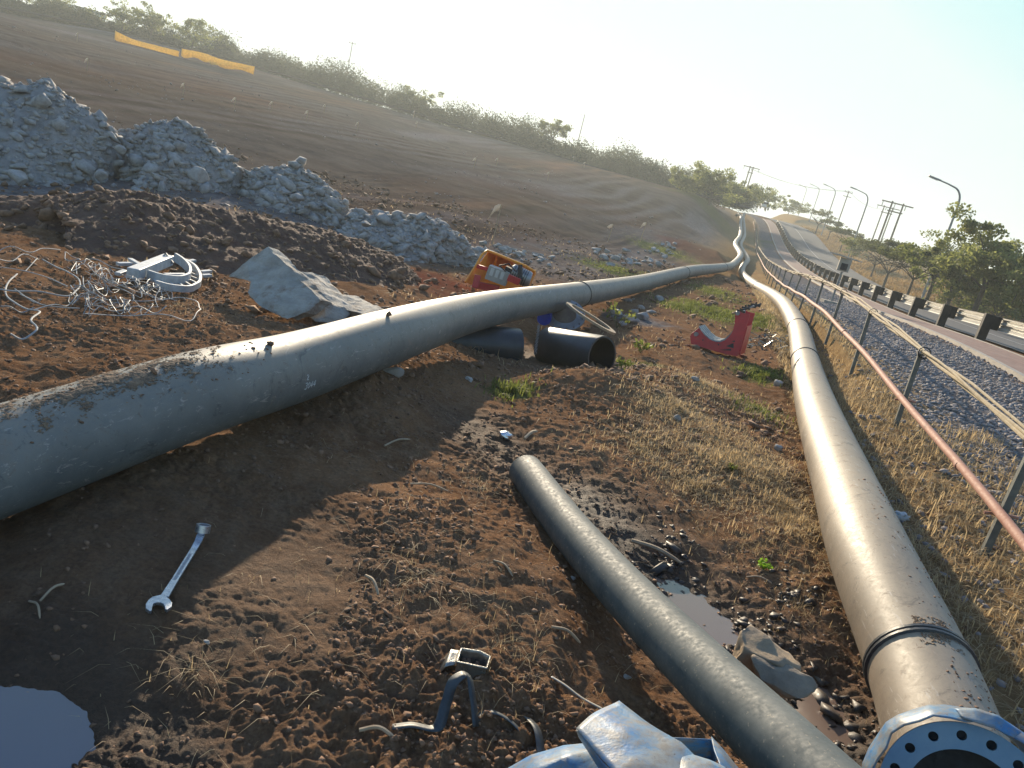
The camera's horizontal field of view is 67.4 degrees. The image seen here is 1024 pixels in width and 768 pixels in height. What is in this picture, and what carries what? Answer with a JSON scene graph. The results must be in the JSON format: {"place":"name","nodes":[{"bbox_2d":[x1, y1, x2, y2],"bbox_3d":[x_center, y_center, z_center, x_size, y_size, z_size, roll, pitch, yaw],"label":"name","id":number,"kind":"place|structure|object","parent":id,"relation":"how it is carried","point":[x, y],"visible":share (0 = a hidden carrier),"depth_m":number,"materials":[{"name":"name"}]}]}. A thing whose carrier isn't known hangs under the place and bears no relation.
{"place":"outdoors","nodes":[
{"label":"outdoors","id":0,"kind":"place"},
{"bbox_2d":[0,11,1023,767],"bbox_3d":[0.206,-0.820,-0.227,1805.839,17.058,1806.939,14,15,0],"label":"ground","id":1,"kind":"structure","parent":0,"point":[280,531],"depth_m":4.09,"materials":[{"name":"soil"}]},
{"bbox_2d":[4,273,40,339],"bbox_3d":[-3.380,-0.582,5.298,0.186,0.097,1.799,3,19,-35],"label":"loose wire","id":2,"kind":"object","parent":1,"relation":"on","point":[32,322],"visible":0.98,"depth_m":5.03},
{"bbox_2d":[0,259,80,296],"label":"loose wire","id":3,"kind":"object","parent":1,"relation":"on","point":[77,289],"visible":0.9,"depth_m":5.74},
{"bbox_2d":[0,686,95,767],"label":"puddle","id":4,"kind":"object","parent":1,"relation":"on","point":[45,729],"visible":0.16,"depth_m":2.07,"materials":[{"name":"grey liquid"}]},
{"bbox_2d":[0,75,125,186],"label":"rock heap","id":5,"kind":"object","parent":1,"relation":"on","point":[50,132],"visible":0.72,"depth_m":13.30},
{"bbox_2d":[8,169,27,185],"bbox_3d":[-7.461,-3.108,11.597,0.292,0.230,0.253,14,15,0],"label":"loose rock","id":6,"kind":"object","parent":5,"relation":"on","point":[19,177],"visible":1,"depth_m":11.52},
{"bbox_2d":[94,169,107,180],"bbox_3d":[-6.862,-3.490,12.826,0.208,0.192,0.191,4,18,-33],"label":"loose rock","id":7,"kind":"object","parent":1,"relation":"on","point":[100,175],"visible":1,"depth_m":12.76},
{"bbox_2d":[67,259,175,316],"bbox_3d":[-3.208,-0.809,6.301,0.764,0.150,2.141,4,18,-32],"label":"wire tangle","id":8,"kind":"object","parent":1,"relation":"on","point":[127,282],"visible":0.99,"depth_m":6.16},
{"bbox_2d":[86,0,157,31],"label":"hill tree","id":9,"kind":"object","parent":1,"relation":"on","point":[118,14],"visible":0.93,"depth_m":120.89,"materials":[{"name":"green plant"}]},
{"bbox_2d":[84,292,200,321],"bbox_3d":[-2.805,-0.614,5.913,0.790,0.084,1.065,6,17,-27],"label":"loose wire","id":10,"kind":"object","parent":1,"relation":"on","point":[147,314],"visible":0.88,"depth_m":5.69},
{"bbox_2d":[114,30,179,56],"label":"barrier net","id":11,"kind":"object","parent":1,"relation":"on","point":[119,37],"visible":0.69,"depth_m":97.60,"materials":[{"name":"orange plastic"}]},
{"bbox_2d":[126,253,173,279],"bbox_3d":[-3.444,-1.118,7.336,0.164,0.164,1.034,11,15,-10],"label":"trunking piece","id":12,"kind":"object","parent":1,"relation":"on","point":[155,264],"visible":0.92,"depth_m":7.19,"materials":[{"name":"white plastic"}]},
{"bbox_2d":[127,1,176,40],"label":"hill tree","id":13,"kind":"object","parent":1,"relation":"on","point":[158,19],"visible":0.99,"depth_m":120.67,"materials":[{"name":"green plant"}]},
{"bbox_2d":[146,253,201,291],"bbox_3d":[-3.257,-1.103,7.593,0.446,0.159,1.753,10,16,-16],"label":"curved trunking","id":14,"kind":"object","parent":1,"relation":"on","point":[177,283],"visible":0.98,"depth_m":7.08,"materials":[{"name":"white plastic"}]},
{"bbox_2d":[145,523,210,613],"bbox_3d":[-1.153,0.625,2.683,0.078,0.072,0.527,12,15,-9],"label":"spanner","id":15,"kind":"object","parent":1,"relation":"on","point":[201,531],"visible":1,"depth_m":2.64,"materials":[{"name":"metal"}]},
{"bbox_2d":[117,116,244,193],"bbox_3d":[-6.518,-4.511,15.829,3.600,1.745,5.308,2,19,-38],"label":"rock heap","id":16,"kind":"object","parent":1,"relation":"on","point":[173,151],"visible":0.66,"depth_m":14.63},
{"bbox_2d":[187,166,208,182],"bbox_3d":[-5.574,-3.714,13.612,0.269,0.282,0.343,18,15,14],"label":"loose rock","id":17,"kind":"object","parent":16,"relation":"on","point":[197,174],"visible":1,"depth_m":13.50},
{"bbox_2d":[171,18,222,50],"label":"hill tree","id":18,"kind":"object","parent":1,"relation":"on","point":[191,22],"visible":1,"depth_m":122.83,"materials":[{"name":"green plant"}]},
{"bbox_2d":[0,185,421,288],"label":"soil berm","id":19,"kind":"structure","parent":1,"relation":"on","point":[140,225],"depth_m":9.20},
{"bbox_2d":[181,49,254,75],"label":"barrier net","id":20,"kind":"object","parent":1,"relation":"on","point":[201,56],"visible":0.87,"depth_m":99.46,"materials":[{"name":"orange plastic"}]},
{"bbox_2d":[208,61,250,69],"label":"net flap","id":21,"kind":"object","parent":20,"relation":"attached to","point":[239,65],"visible":1,"depth_m":97.80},
{"bbox_2d":[206,35,237,51],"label":"hill tree","id":22,"kind":"object","parent":1,"relation":"on","point":[232,50],"visible":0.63,"depth_m":130.84,"materials":[{"name":"green plant"}]},
{"bbox_2d":[229,247,331,319],"bbox_3d":[-2.156,-0.940,7.046,1.067,0.458,0.547,26,19,37],"label":"concrete slab","id":23,"kind":"object","parent":1,"relation":"on","point":[282,285],"depth_m":6.98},
{"bbox_2d":[238,156,351,228],"bbox_3d":[-4.475,-4.081,16.343,2.992,1.462,4.090,4,18,-32],"label":"rock heap","id":24,"kind":"object","parent":1,"relation":"on","point":[276,187],"visible":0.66,"depth_m":15.46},
{"bbox_2d":[290,193,304,201],"bbox_3d":[-4.082,-3.532,14.591,0.287,0.174,0.208,14,15,0],"label":"loose rock","id":25,"kind":"object","parent":24,"relation":"on","point":[296,197],"visible":1,"depth_m":14.54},
{"bbox_2d":[302,272,352,322],"bbox_3d":[-1.767,-0.823,7.392,0.482,0.262,1.142,8,16,-22],"label":"concrete slab","id":26,"kind":"object","parent":1,"relation":"on","point":[337,308],"depth_m":7.30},
{"bbox_2d":[0,24,706,301],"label":"scattered stones","id":27,"kind":"object","parent":1,"relation":"on","point":[64,186],"visible":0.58,"depth_m":35.98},
{"bbox_2d":[342,294,383,316],"bbox_3d":[-1.505,-0.756,7.683,0.491,0.150,1.012,8,16,-22],"label":"concrete slab","id":28,"kind":"object","parent":1,"relation":"on","point":[360,306],"depth_m":7.54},
{"bbox_2d":[0,212,743,519],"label":"pipe","id":29,"kind":"object","parent":1,"relation":"on","point":[56,441],"visible":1,"depth_m":3.47,"materials":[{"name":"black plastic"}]},
{"bbox_2d":[0,6,749,208],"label":"hill pipeline","id":30,"kind":"object","parent":1,"relation":"on","point":[261,68],"visible":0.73,"depth_m":126.59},
{"bbox_2d":[359,725,393,736],"bbox_3d":[-0.382,0.986,2.184,0.106,0.028,0.021,14,15,0],"label":"twig","id":31,"kind":"object","parent":1,"relation":"on","point":[379,727],"visible":1,"depth_m":2.18,"materials":[{"name":"brown wood"}]},
{"bbox_2d":[0,0,760,212],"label":"scrub belt","id":32,"kind":"object","parent":1,"relation":"on","point":[631,164],"visible":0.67,"depth_m":128.39,"materials":[{"name":"green plant"}]},
{"bbox_2d":[383,366,403,377],"bbox_3d":[-0.866,-0.088,5.592,0.158,0.099,0.113,14,15,0],"label":"stone","id":33,"kind":"object","parent":1,"relation":"on","point":[397,372],"visible":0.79,"depth_m":5.56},
{"bbox_2d":[0,122,788,440],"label":"scattered clods","id":34,"kind":"object","parent":1,"relation":"on","point":[456,286],"visible":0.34,"depth_m":11.89,"materials":[{"name":"soil"}]},
{"bbox_2d":[336,207,482,266],"bbox_3d":[-2.378,-3.147,16.215,3.305,1.209,3.752,23,17,30],"label":"rock heap","id":35,"kind":"object","parent":1,"relation":"on","point":[421,237],"visible":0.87,"depth_m":15.53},
{"bbox_2d":[396,84,443,106],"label":"hill tree","id":36,"kind":"object","parent":1,"relation":"on","point":[431,96],"visible":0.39,"depth_m":133.72,"materials":[{"name":"green plant"}]},
{"bbox_2d":[123,167,736,375],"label":"dry tufts","id":37,"kind":"object","parent":1,"relation":"on","point":[533,285],"visible":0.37,"depth_m":13.53,"materials":[{"name":"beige plant"}]},
{"bbox_2d":[392,671,478,731],"bbox_3d":[-0.226,0.954,2.282,0.275,0.118,0.132,4,18,-32],"label":"plastic strap","id":38,"kind":"object","parent":1,"relation":"on","point":[451,685],"visible":1,"depth_m":2.31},
{"bbox_2d":[18,261,866,767],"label":"straw scraps","id":39,"kind":"object","parent":1,"relation":"on","point":[466,603],"visible":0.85,"depth_m":2.94,"materials":[{"name":"beige plant"}]},
{"bbox_2d":[439,648,490,678],"bbox_3d":[-0.157,0.931,2.545,0.158,0.069,0.100,14,15,0],"label":"buckle","id":40,"kind":"object","parent":1,"relation":"on","point":[469,661],"visible":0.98,"depth_m":2.54,"materials":[{"name":"metal"}]},
{"bbox_2d":[452,326,523,360],"bbox_3d":[-0.484,-0.459,8.700,1.189,0.531,0.450,8,16,-21],"label":"short pipe","id":41,"kind":"object","parent":1,"relation":"on","point":[507,342],"visible":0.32,"depth_m":8.61,"materials":[{"name":"black plastic"}]},
{"bbox_2d":[489,204,501,244],"bbox_3d":[-0.572,-4.538,21.940,0.297,1.254,0.033,17,15,9],"label":"marker stake","id":42,"kind":"object","parent":1,"relation":"on","point":[497,207],"visible":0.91,"depth_m":21.83,"materials":[{"name":"brown wood"}]},
{"bbox_2d":[478,709,518,731],"bbox_3d":[-0.042,1.039,2.367,0.170,0.037,0.061,12,15,-8],"label":"plastic strap","id":43,"kind":"object","parent":1,"relation":"on","point":[513,723],"visible":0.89,"depth_m":2.37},
{"bbox_2d":[464,249,535,289],"bbox_3d":[-0.148,-1.845,12.698,1.072,0.634,1.284,14,15,0],"label":"orange tub","id":44,"kind":"object","parent":1,"relation":"on","point":[492,258],"visible":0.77,"depth_m":12.63,"materials":[{"name":"plastic"}]},
{"bbox_2d":[472,263,532,290],"bbox_3d":[-0.150,-1.692,12.110,0.902,0.527,0.520,14,15,0],"label":"hydraulic unit","id":45,"kind":"object","parent":44,"relation":"in","point":[517,274],"visible":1,"depth_m":12.01,"materials":[{"name":"red paint"}]},
{"bbox_2d":[499,431,512,439],"bbox_3d":[-0.042,0.354,5.305,0.099,0.059,0.085,4,18,-33],"label":"crumpled foil","id":46,"kind":"object","parent":1,"relation":"on","point":[506,435],"visible":1,"depth_m":5.28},
{"bbox_2d":[0,243,1023,767],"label":"soil crumbs","id":47,"kind":"object","parent":1,"relation":"on","point":[404,653],"visible":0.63,"depth_m":3.89,"materials":[{"name":"soil"}]},
{"bbox_2d":[523,716,544,752],"bbox_3d":[0.075,1.087,2.355,0.039,0.039,0.185,9,16,-18],"label":"plastic strap","id":48,"kind":"object","parent":1,"relation":"on","point":[538,738],"visible":0.72,"depth_m":2.35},
{"bbox_2d":[537,313,551,324],"bbox_3d":[0.462,-0.956,10.906,0.208,0.220,0.247,14,15,0],"label":"plastic float","id":49,"kind":"object","parent":1,"relation":"on","point":[545,319],"visible":0.59,"depth_m":10.81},
{"bbox_2d":[539,118,573,142],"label":"hill tree","id":50,"kind":"object","parent":1,"relation":"on","point":[559,129],"visible":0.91,"depth_m":130.41,"materials":[{"name":"green plant"}]},
{"bbox_2d":[551,625,580,642],"bbox_3d":[0.208,0.960,2.952,0.126,0.044,0.021,14,15,0],"label":"twig","id":51,"kind":"object","parent":1,"relation":"on","point":[572,634],"visible":1,"depth_m":2.95,"materials":[{"name":"brown wood"}]},
{"bbox_2d":[548,300,584,330],"bbox_3d":[0.752,-0.990,11.000,0.600,0.396,0.487,14,15,0],"label":"flange plate","id":52,"kind":"object","parent":1,"relation":"on","point":[567,318],"visible":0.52,"depth_m":10.94,"materials":[{"name":"grey metal"}]},
{"bbox_2d":[534,327,615,367],"bbox_3d":[0.725,-0.384,8.975,0.470,0.625,0.957,0,20,-42],"label":"short pipe","id":53,"kind":"object","parent":1,"relation":"on","point":[563,347],"visible":0.75,"depth_m":8.85,"materials":[{"name":"black plastic"}]},
{"bbox_2d":[551,676,601,708],"bbox_3d":[0.224,1.074,2.663,0.204,0.055,0.034,17,15,11],"label":"plastic strap","id":54,"kind":"object","parent":1,"relation":"on","point":[575,693],"visible":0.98,"depth_m":2.66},
{"bbox_2d":[566,302,615,334],"bbox_3d":[1.087,-0.910,10.600,0.772,0.271,0.801,14,15,0],"label":"steel ring","id":55,"kind":"object","parent":1,"relation":"on","point":[608,329],"visible":1,"depth_m":10.45,"materials":[{"name":"grey metal"}]},
{"bbox_2d":[602,301,635,327],"bbox_3d":[1.735,-1.110,12.457,0.548,0.408,0.528,14,15,0],"label":"weed","id":56,"kind":"object","parent":1,"relation":"on","point":[617,312],"visible":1,"depth_m":12.49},
{"bbox_2d":[509,701,737,767],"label":"folded sheet","id":57,"kind":"object","parent":1,"relation":"on","point":[618,734],"visible":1,"depth_m":1.84,"materials":[{"name":"blue plastic"}]},
{"bbox_2d":[615,356,634,369],"bbox_3d":[1.187,-0.213,8.157,0.218,0.166,0.177,16,15,9],"label":"weed","id":58,"kind":"object","parent":1,"relation":"on","point":[628,363],"visible":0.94,"depth_m":8.15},
{"bbox_2d":[635,312,648,320],"bbox_3d":[2.394,-1.237,13.997,0.276,0.161,0.156,8,16,-20],"label":"pale rock","id":59,"kind":"object","parent":1,"relation":"on","point":[643,315],"visible":0.98,"depth_m":13.98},
{"bbox_2d":[633,338,652,352],"bbox_3d":[1.777,-0.514,10.456,0.287,0.207,0.271,14,15,0],"label":"weed","id":60,"kind":"object","parent":1,"relation":"on","point":[638,344],"visible":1,"depth_m":10.41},
{"bbox_2d":[474,234,836,433],"bbox_3d":[5.481,-3.979,26.547,7.933,1.036,42.794,16,15,6],"label":"green ground cover","id":61,"kind":"object","parent":1,"relation":"on","point":[759,373],"visible":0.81,"depth_m":15.84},
{"bbox_2d":[509,455,861,767],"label":"slim pipe","id":62,"kind":"object","parent":1,"relation":"on","point":[750,718],"visible":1,"depth_m":2.53,"materials":[{"name":"plastic"}]},
{"bbox_2d":[669,166,706,193],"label":"tree","id":63,"kind":"object","parent":1,"relation":"on","point":[675,179],"visible":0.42,"depth_m":110.60,"materials":[{"name":"green plant"}]},
{"bbox_2d":[655,577,738,650],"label":"puddle","id":64,"kind":"object","parent":1,"relation":"on","point":[699,610],"visible":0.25,"depth_m":3.78,"materials":[{"name":"grey liquid"}]},
{"bbox_2d":[680,160,745,206],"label":"tree","id":65,"kind":"object","parent":1,"relation":"on","point":[704,178],"visible":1,"depth_m":105.95,"materials":[{"name":"green plant"}]},
{"bbox_2d":[483,364,964,717],"bbox_3d":[1.784,0.515,6.198,4.080,0.397,6.325,14,15,0],"label":"straw","id":66,"kind":"object","parent":1,"relation":"on","point":[741,461],"visible":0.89,"depth_m":5.53,"materials":[{"name":"beige plant"}]},
{"bbox_2d":[690,302,760,355],"bbox_3d":[3.197,-0.908,11.505,1.020,0.799,0.638,14,15,0],"label":"support","id":67,"kind":"object","parent":1,"relation":"on","point":[734,342],"visible":1,"depth_m":11.30,"materials":[{"name":"red paint"}]},
{"bbox_2d":[710,181,766,207],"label":"tree","id":68,"kind":"object","parent":1,"relation":"on","point":[740,191],"visible":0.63,"depth_m":116.73,"materials":[{"name":"green plant"}]},
{"bbox_2d":[626,491,880,762],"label":"wet mud lumps","id":69,"kind":"object","parent":1,"relation":"on","point":[822,699],"visible":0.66,"depth_m":3.74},
{"bbox_2d":[631,538,680,562],"bbox_3d":[0.786,0.905,4.180,0.287,0.043,0.032,18,15,14],"label":"twig","id":70,"kind":"object","parent":69,"relation":"on","point":[658,549],"visible":1,"depth_m":4.17,"materials":[{"name":"brown wood"}]},
{"bbox_2d":[735,180,779,209],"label":"tree","id":71,"kind":"object","parent":1,"relation":"on","point":[755,185],"visible":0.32,"depth_m":138.31,"materials":[{"name":"green plant"}]},
{"bbox_2d":[757,558,772,569],"bbox_3d":[1.363,0.976,4.152,0.089,0.062,0.077,26,19,39],"label":"seedling","id":72,"kind":"object","parent":1,"relation":"on","point":[764,565],"visible":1,"depth_m":4.14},
{"bbox_2d":[733,625,800,674],"bbox_3d":[0.925,1.013,2.794,0.238,0.185,0.188,23,18,31],"label":"boulder","id":73,"kind":"object","parent":1,"relation":"on","point":[751,640],"visible":0.63,"depth_m":2.76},
{"bbox_2d":[747,332,788,349],"bbox_3d":[4.516,-0.771,13.721,0.988,0.405,2.339,19,16,19],"label":"scrap heap","id":74,"kind":"object","parent":1,"relation":"on","point":[767,339],"visible":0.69,"depth_m":13.46,"materials":[{"name":"grey metal"}]},
{"bbox_2d":[764,189,790,210],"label":"tree","id":75,"kind":"object","parent":1,"relation":"on","point":[775,199],"visible":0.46,"depth_m":163.40,"materials":[{"name":"green plant"}]},
{"bbox_2d":[751,654,817,698],"bbox_3d":[0.939,1.046,2.688,0.240,0.117,0.144,19,16,16],"label":"boulder","id":76,"kind":"object","parent":1,"relation":"on","point":[787,681],"visible":0.81,"depth_m":2.65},
{"bbox_2d":[773,199,810,213],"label":"bush","id":77,"kind":"object","parent":1,"relation":"on","point":[794,206],"visible":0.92,"depth_m":188.39,"materials":[{"name":"green plant"}]},
{"bbox_2d":[801,208,837,232],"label":"tree","id":78,"kind":"object","parent":1,"relation":"on","point":[822,212],"visible":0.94,"depth_m":133.39,"materials":[{"name":"green plant"}]},
{"bbox_2d":[801,684,845,718],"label":"puddle","id":79,"kind":"object","parent":1,"relation":"on","point":[811,698],"visible":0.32,"depth_m":3.29,"materials":[{"name":"brown liquid"}]},
{"bbox_2d":[795,700,852,745],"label":"puddle","id":80,"kind":"object","parent":1,"relation":"on","point":[812,713],"visible":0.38,"depth_m":3.13,"materials":[{"name":"brown liquid"}]},
{"bbox_2d":[819,218,847,239],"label":"tree","id":81,"kind":"object","parent":1,"relation":"on","point":[838,224],"visible":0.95,"depth_m":126.95,"materials":[{"name":"green plant"}]},
{"bbox_2d":[820,252,861,304],"bbox_3d":[10.597,-3.304,25.016,0.998,1.775,0.499,11,15,-10],"label":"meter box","id":82,"kind":"object","parent":1,"relation":"on","point":[844,264],"visible":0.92,"depth_m":24.77,"materials":[{"name":"metal"}]},
{"bbox_2d":[826,226,864,251],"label":"tree","id":83,"kind":"object","parent":1,"relation":"on","point":[840,231],"visible":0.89,"depth_m":102.73,"materials":[{"name":"green plant"}]},
{"bbox_2d":[841,237,868,259],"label":"tree","id":84,"kind":"object","parent":1,"relation":"on","point":[854,250],"visible":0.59,"depth_m":97.44,"materials":[{"name":"green plant"}]},
{"bbox_2d":[847,186,867,258],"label":"street lamp","id":85,"kind":"object","parent":1,"relation":"on","point":[861,218],"visible":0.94,"depth_m":97.56,"materials":[{"name":"metal"}]},
{"bbox_2d":[853,243,892,276],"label":"tree","id":86,"kind":"object","parent":1,"relation":"on","point":[873,250],"visible":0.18,"depth_m":79.73,"materials":[{"name":"green plant"}]},
{"bbox_2d":[738,212,1010,754],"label":"long pipe","id":87,"kind":"object","parent":1,"relation":"on","point":[915,649],"visible":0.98,"depth_m":3.44,"materials":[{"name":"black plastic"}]},
{"bbox_2d":[880,721,1023,767],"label":"flange","id":88,"kind":"object","parent":87,"relation":"attached to","point":[946,744],"visible":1,"depth_m":2.22,"materials":[{"name":"blue paint"}]},
{"bbox_2d":[862,705,1023,767],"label":"blue wrap","id":89,"kind":"object","parent":88,"relation":"attached to","point":[877,748],"visible":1,"depth_m":2.25,"materials":[{"name":"plastic"}]},
{"bbox_2d":[839,237,919,287],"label":"tree","id":90,"kind":"object","parent":1,"relation":"on","point":[875,244],"visible":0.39,"depth_m":65.50,"materials":[{"name":"green plant"}]},
{"bbox_2d":[872,204,899,240],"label":"twin pylon","id":91,"kind":"object","parent":1,"relation":"on","point":[884,206],"visible":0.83,"depth_m":173.93,"materials":[{"name":"grey metal"}]},
{"bbox_2d":[749,283,1023,748],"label":"dry grass","id":92,"kind":"structure","parent":1,"relation":"on","point":[767,304],"depth_m":6.24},
{"bbox_2d":[753,219,1023,557],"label":"handrail fence","id":93,"kind":"object","parent":1,"relation":"on","point":[1003,517],"visible":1,"depth_m":6.93,"materials":[{"name":"metal"}]},
{"bbox_2d":[762,218,1023,381],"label":"path kerb","id":94,"kind":"structure","parent":1,"relation":"on","point":[1007,368],"depth_m":15.44,"materials":[{"name":"concrete"}]},
{"bbox_2d":[765,280,1023,729],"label":"gravel","id":95,"kind":"structure","parent":1,"relation":"on","point":[901,343],"depth_m":10.40,"materials":[{"name":"gravel"}]},
{"bbox_2d":[878,200,913,245],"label":"twin pylon","id":96,"kind":"object","parent":1,"relation":"on","point":[889,211],"visible":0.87,"depth_m":118.86,"materials":[{"name":"grey metal"}]},
{"bbox_2d":[770,220,1023,356],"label":"path edging","id":97,"kind":"object","parent":1,"relation":"on","point":[902,313],"visible":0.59,"depth_m":25.44,"materials":[{"name":"concrete"}]},
{"bbox_2d":[776,220,1023,341],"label":"guardrail","id":98,"kind":"object","parent":1,"relation":"on","point":[986,322],"visible":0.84,"depth_m":26.18,"materials":[{"name":"metal"}]},
{"bbox_2d":[895,510,909,520],"bbox_3d":[2.784,0.954,5.507,0.133,0.086,0.105,14,15,0],"label":"plastic bag","id":99,"kind":"object","parent":1,"relation":"on","point":[900,515],"visible":0.63,"depth_m":5.47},
{"bbox_2d":[801,225,1016,320],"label":"verge grass","id":100,"kind":"structure","parent":1,"relation":"on","point":[833,246],"depth_m":92.51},
{"bbox_2d":[875,246,944,294],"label":"tree","id":101,"kind":"object","parent":1,"relation":"on","point":[887,253],"visible":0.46,"depth_m":49.38,"materials":[{"name":"green plant"}]},
{"bbox_2d":[909,229,971,299],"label":"tree","id":102,"kind":"object","parent":1,"relation":"on","point":[943,250],"visible":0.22,"depth_m":51.55,"materials":[{"name":"green plant"}]},
{"bbox_2d":[921,175,960,297],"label":"street lamp","id":103,"kind":"object","parent":1,"relation":"on","point":[949,227],"visible":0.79,"depth_m":56.22,"materials":[{"name":"metal"}]},
{"bbox_2d":[906,239,1005,304],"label":"tree","id":104,"kind":"object","parent":1,"relation":"on","point":[957,278],"visible":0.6,"depth_m":43.13,"materials":[{"name":"green plant"}]},
{"bbox_2d":[893,201,1023,311],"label":"tree","id":105,"kind":"object","parent":1,"relation":"on","point":[992,253],"visible":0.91,"depth_m":40.18,"materials":[{"name":"green plant"}]},
{"bbox_2d":[916,273,1003,313],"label":"bush","id":106,"kind":"object","parent":1,"relation":"on","point":[964,298],"visible":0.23,"depth_m":51.92,"materials":[{"name":"green plant"}]},
{"bbox_2d":[960,279,1020,320],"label":"bush","id":107,"kind":"object","parent":1,"relation":"on","point":[1007,311],"visible":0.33,"depth_m":45.27,"materials":[{"name":"green plant"}]},
{"bbox_2d":[960,255,1023,322],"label":"tree","id":108,"kind":"object","parent":1,"relation":"on","point":[1011,289],"visible":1,"depth_m":37.51,"materials":[{"name":"green plant"}]},
{"bbox_2d":[23,0,1023,284],"label":"sky","id":109,"kind":"structure","parent":0,"point":[876,98],"materials":[{"name":"white"}]},
{"bbox_2d":[758,215,1023,352],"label":"road","id":110,"kind":"structure","parent":0,"point":[817,247],"depth_m":75.02,"materials":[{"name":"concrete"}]},
{"bbox_2d":[764,219,1023,373],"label":"brick path","id":111,"kind":"structure","parent":0,"point":[1013,360],"depth_m":19.36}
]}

